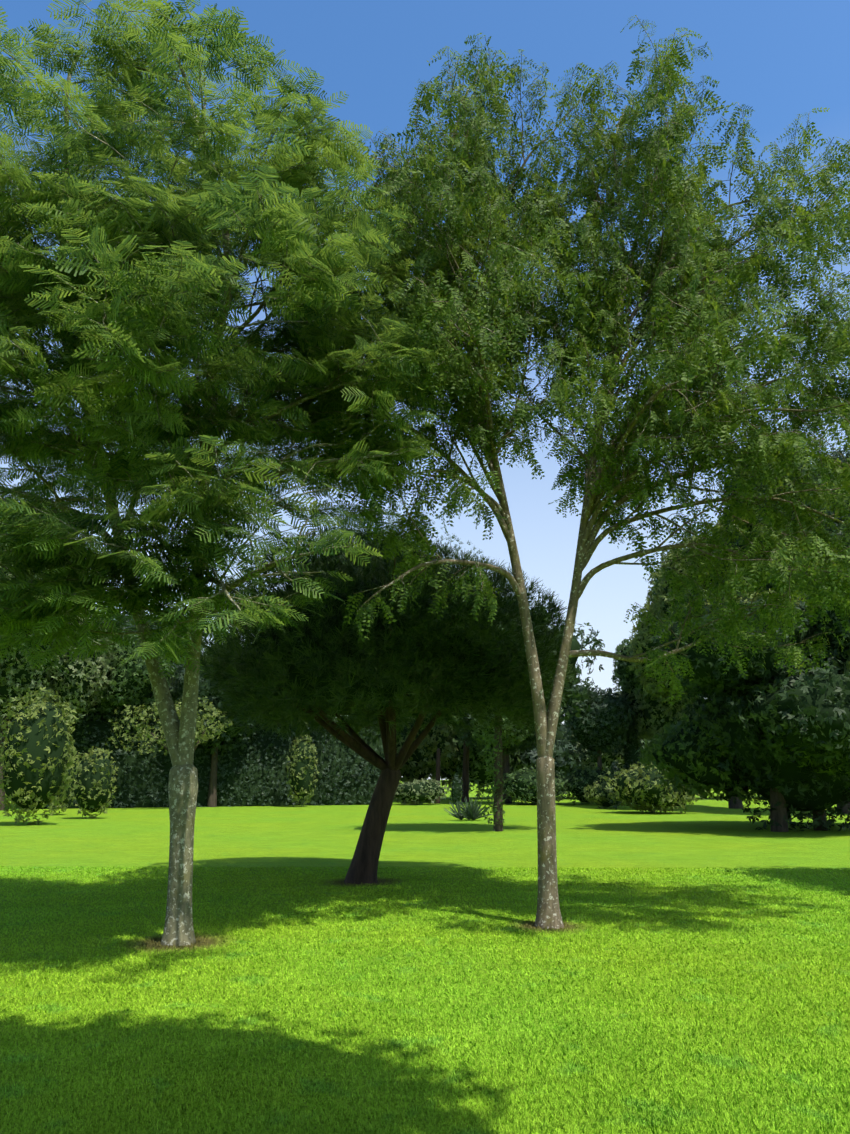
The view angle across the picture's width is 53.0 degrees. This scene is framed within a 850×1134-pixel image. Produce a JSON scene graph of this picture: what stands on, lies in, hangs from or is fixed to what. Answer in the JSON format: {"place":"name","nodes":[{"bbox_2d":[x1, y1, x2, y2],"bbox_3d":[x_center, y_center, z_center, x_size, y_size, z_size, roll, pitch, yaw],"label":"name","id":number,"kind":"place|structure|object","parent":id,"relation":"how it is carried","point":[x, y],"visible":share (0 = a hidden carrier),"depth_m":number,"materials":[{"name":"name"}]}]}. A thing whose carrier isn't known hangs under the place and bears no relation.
{"place":"outdoors","nodes":[
{"label":"outdoors","id":0,"kind":"place"},
{"bbox_2d":[0,780,849,1133],"bbox_3d":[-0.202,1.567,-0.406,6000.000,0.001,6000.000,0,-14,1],"label":"lawn","id":1,"kind":"structure","parent":0,"point":[714,832],"depth_m":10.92,"materials":[{"name":"green plant"}]},
{"bbox_2d":[0,687,77,824],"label":"columnar shrub","id":2,"kind":"object","parent":1,"relation":"on","point":[33,758],"visible":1,"depth_m":30.95,"materials":[{"name":"green plant"}]},
{"bbox_2d":[0,492,114,809],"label":"tree","id":3,"kind":"object","parent":1,"relation":"on","point":[78,685],"visible":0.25,"depth_m":46.88,"materials":[{"name":"green plant"}]},
{"bbox_2d":[47,733,81,813],"bbox_3d":[-17.050,9.711,40.199,1.540,3.864,1.472,0,-14,1],"label":"bush","id":4,"kind":"object","parent":1,"relation":"on","point":[63,805],"visible":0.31,"depth_m":39.90,"materials":[{"name":"green plant"}]},
{"bbox_2d":[69,746,118,818],"bbox_3d":[-14.140,9.266,36.363,1.989,3.198,1.980,-9,-17,32],"label":"columnar shrub","id":5,"kind":"object","parent":1,"relation":"on","point":[91,792],"visible":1,"depth_m":36.00,"materials":[{"name":"green plant"}]},
{"bbox_2d":[45,608,185,732],"bbox_3d":[-19.375,8.407,53.140,10.643,12.834,10.911,9,-17,-33],"label":"tree","id":6,"kind":"object","parent":1,"relation":"on","point":[129,684],"visible":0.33,"depth_m":50.05,"materials":[{"name":"green plant"}]},
{"bbox_2d":[105,697,232,756],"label":"tree","id":7,"kind":"object","parent":1,"relation":"on","point":[198,724],"visible":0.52,"depth_m":48.18,"materials":[{"name":"green plant"}]},
{"bbox_2d":[173,653,256,806],"bbox_3d":[-12.783,9.729,52.812,6.885,10.110,6.885,0,-14,1],"label":"tree","id":8,"kind":"object","parent":1,"relation":"on","point":[229,733],"visible":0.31,"depth_m":51.30,"materials":[{"name":"green plant"}]},
{"bbox_2d":[40,709,393,808],"bbox_3d":[-12.244,12.072,53.353,21.868,6.037,2.544,6,-15,-23],"label":"hedge","id":9,"kind":"object","parent":1,"relation":"on","point":[253,772],"visible":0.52,"depth_m":52.83,"materials":[{"name":"green plant"}]},
{"bbox_2d":[0,0,458,945],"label":"silk tree","id":10,"kind":"object","parent":1,"relation":"on","point":[160,272],"visible":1,"depth_m":8.60,"materials":[{"name":"green plant"}]},
{"bbox_2d":[286,735,319,806],"bbox_3d":[-7.524,12.336,51.875,1.982,4.462,1.995,10,-17,-36],"label":"columnar shrub","id":11,"kind":"object","parent":1,"relation":"on","point":[302,772],"visible":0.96,"depth_m":51.40,"materials":[{"name":"green plant"}]},
{"bbox_2d":[264,506,485,727],"bbox_3d":[-3.825,5.944,61.176,16.666,21.772,16.308,0,-14,1],"label":"pine tree","id":12,"kind":"object","parent":1,"relation":"on","point":[393,522],"visible":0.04,"depth_m":60.46,"materials":[{"name":"green plant"}]},
{"bbox_2d":[184,524,579,883],"bbox_3d":[-0.712,2.388,14.546,6.718,5.940,6.584,0,-14,1],"label":"stone pine tree","id":13,"kind":"object","parent":1,"relation":"on","point":[419,663],"visible":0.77,"depth_m":12.99,"materials":[{"name":"green plant"}]},
{"bbox_2d":[393,778,449,804],"bbox_3d":[-0.609,14.869,56.317,3.762,1.836,4.079,13,-19,-41],"label":"pale shrub","id":14,"kind":"object","parent":1,"relation":"on","point":[417,792],"visible":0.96,"depth_m":55.33,"materials":[{"name":"green plant"}]},
{"bbox_2d":[396,714,462,787],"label":"tree","id":15,"kind":"object","parent":1,"relation":"on","point":[420,764],"visible":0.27,"depth_m":68.75,"materials":[{"name":"green plant"}]},
{"bbox_2d":[435,748,440,803],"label":"tree trunk","id":16,"kind":"object","parent":1,"relation":"on","point":[438,765],"visible":0.56,"depth_m":59.27,"materials":[{"name":"brown plant"}]},
{"bbox_2d":[450,774,462,805],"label":"slim cypress","id":17,"kind":"object","parent":1,"relation":"on","point":[456,790],"visible":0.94,"depth_m":49.12,"materials":[{"name":"green plant"}]},
{"bbox_2d":[444,797,492,819],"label":"yucca clump","id":18,"kind":"object","parent":1,"relation":"on","point":[472,811],"visible":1,"depth_m":34.50,"materials":[{"name":"green plant"}]},
{"bbox_2d":[432,724,533,798],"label":"tree","id":19,"kind":"object","parent":1,"relation":"on","point":[477,770],"visible":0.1,"depth_m":70.56,"materials":[{"name":"green plant"}]},
{"bbox_2d":[438,707,564,803],"bbox_3d":[5.644,11.794,59.633,9.659,9.403,8.531,-13,-19,42],"label":"tree","id":20,"kind":"object","parent":1,"relation":"on","point":[516,742],"visible":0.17,"depth_m":58.36,"materials":[{"name":"green plant"}]},
{"bbox_2d":[461,572,551,801],"bbox_3d":[2.945,8.687,64.141,15.386,17.869,14.417,0,-14,1],"label":"pine tree","id":21,"kind":"object","parent":1,"relation":"on","point":[465,783],"depth_m":62.17,"materials":[{"name":"brown plant"}]},
{"bbox_2d":[427,607,604,830],"bbox_3d":[2.718,4.718,28.166,6.665,7.915,6.265,-5,-15,20],"label":"tree","id":22,"kind":"object","parent":1,"relation":"on","point":[498,812],"visible":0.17,"depth_m":27.88,"materials":[{"name":"green plant"}]},
{"bbox_2d":[503,765,569,804],"bbox_3d":[7.127,14.417,56.520,5.039,2.817,5.167,-4,-15,15],"label":"shrub","id":23,"kind":"object","parent":1,"relation":"on","point":[518,786],"visible":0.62,"depth_m":55.06,"materials":[{"name":"green plant"}]},
{"bbox_2d":[510,715,581,785],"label":"tree","id":24,"kind":"object","parent":1,"relation":"on","point":[564,759],"visible":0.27,"depth_m":70.14,"materials":[{"name":"green plant"}]},
{"bbox_2d":[273,15,849,928],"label":"locust tree","id":25,"kind":"object","parent":1,"relation":"on","point":[495,315],"visible":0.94,"depth_m":10.56,"materials":[{"name":"green plant"}]},
{"bbox_2d":[559,765,610,804],"bbox_3d":[10.973,14.391,56.086,4.596,2.671,4.321,0,-14,1],"label":"shrub","id":26,"kind":"object","parent":1,"relation":"on","point":[579,781],"visible":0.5,"depth_m":55.46,"materials":[{"name":"green plant"}]},
{"bbox_2d":[567,690,624,776],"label":"tree","id":27,"kind":"object","parent":1,"relation":"on","point":[608,760],"visible":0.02,"depth_m":71.00,"materials":[{"name":"green plant"}]},
{"bbox_2d":[560,684,638,804],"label":"round pine tree","id":28,"kind":"object","parent":1,"relation":"on","point":[602,726],"visible":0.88,"depth_m":55.74,"materials":[{"name":"green plant"}]},
{"bbox_2d":[583,775,621,808],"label":"olive bush","id":29,"kind":"object","parent":1,"relation":"on","point":[598,792],"visible":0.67,"depth_m":48.56,"materials":[{"name":"green plant"}]},
{"bbox_2d":[609,761,620,809],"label":"cypress","id":30,"kind":"object","parent":1,"relation":"on","point":[615,768],"visible":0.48,"depth_m":47.16,"materials":[{"name":"green plant"}]},
{"bbox_2d":[622,714,642,772],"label":"tall cypress","id":31,"kind":"object","parent":1,"relation":"on","point":[630,757],"visible":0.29,"depth_m":56.26,"materials":[{"name":"green plant"}]},
{"bbox_2d":[611,636,697,741],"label":"tall tree","id":32,"kind":"object","parent":1,"relation":"on","point":[653,717],"visible":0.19,"depth_m":56.00,"materials":[{"name":"green plant"}]},
{"bbox_2d":[603,761,706,813],"bbox_3d":[11.142,10.925,42.309,4.652,2.802,4.561,9,-17,-33],"label":"olive bush","id":33,"kind":"object","parent":1,"relation":"on","point":[642,788],"visible":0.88,"depth_m":41.17,"materials":[{"name":"green plant"}]},
{"bbox_2d":[622,715,696,766],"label":"tree","id":34,"kind":"object","parent":1,"relation":"on","point":[643,741],"visible":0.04,"depth_m":70.11,"materials":[{"name":"green plant"}]},
{"bbox_2d":[627,516,742,808],"bbox_3d":[17.286,5.160,51.296,9.901,18.244,10.378,0,-14,1],"label":"tall tree","id":35,"kind":"object","parent":1,"relation":"on","point":[643,640],"visible":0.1,"depth_m":50.23,"materials":[{"name":"green plant"}]},
{"bbox_2d":[634,587,849,831],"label":"weeping tree","id":36,"kind":"object","parent":1,"relation":"on","point":[778,739],"visible":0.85,"depth_m":26.84,"materials":[{"name":"green plant"}]},
{"bbox_2d":[717,445,849,813],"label":"tall pale tree","id":37,"kind":"object","parent":1,"relation":"on","point":[838,525],"visible":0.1,"depth_m":43.90,"materials":[{"name":"green plant"}]},
{"bbox_2d":[788,480,849,602],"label":"tree","id":38,"kind":"object","parent":1,"relation":"on","point":[840,527],"depth_m":40.44,"materials":[{"name":"green plant"}]},
{"bbox_2d":[0,0,849,779],"label":"sky","id":39,"kind":"structure","parent":0,"point":[782,60],"materials":[{"name":"blue"}]}
]}

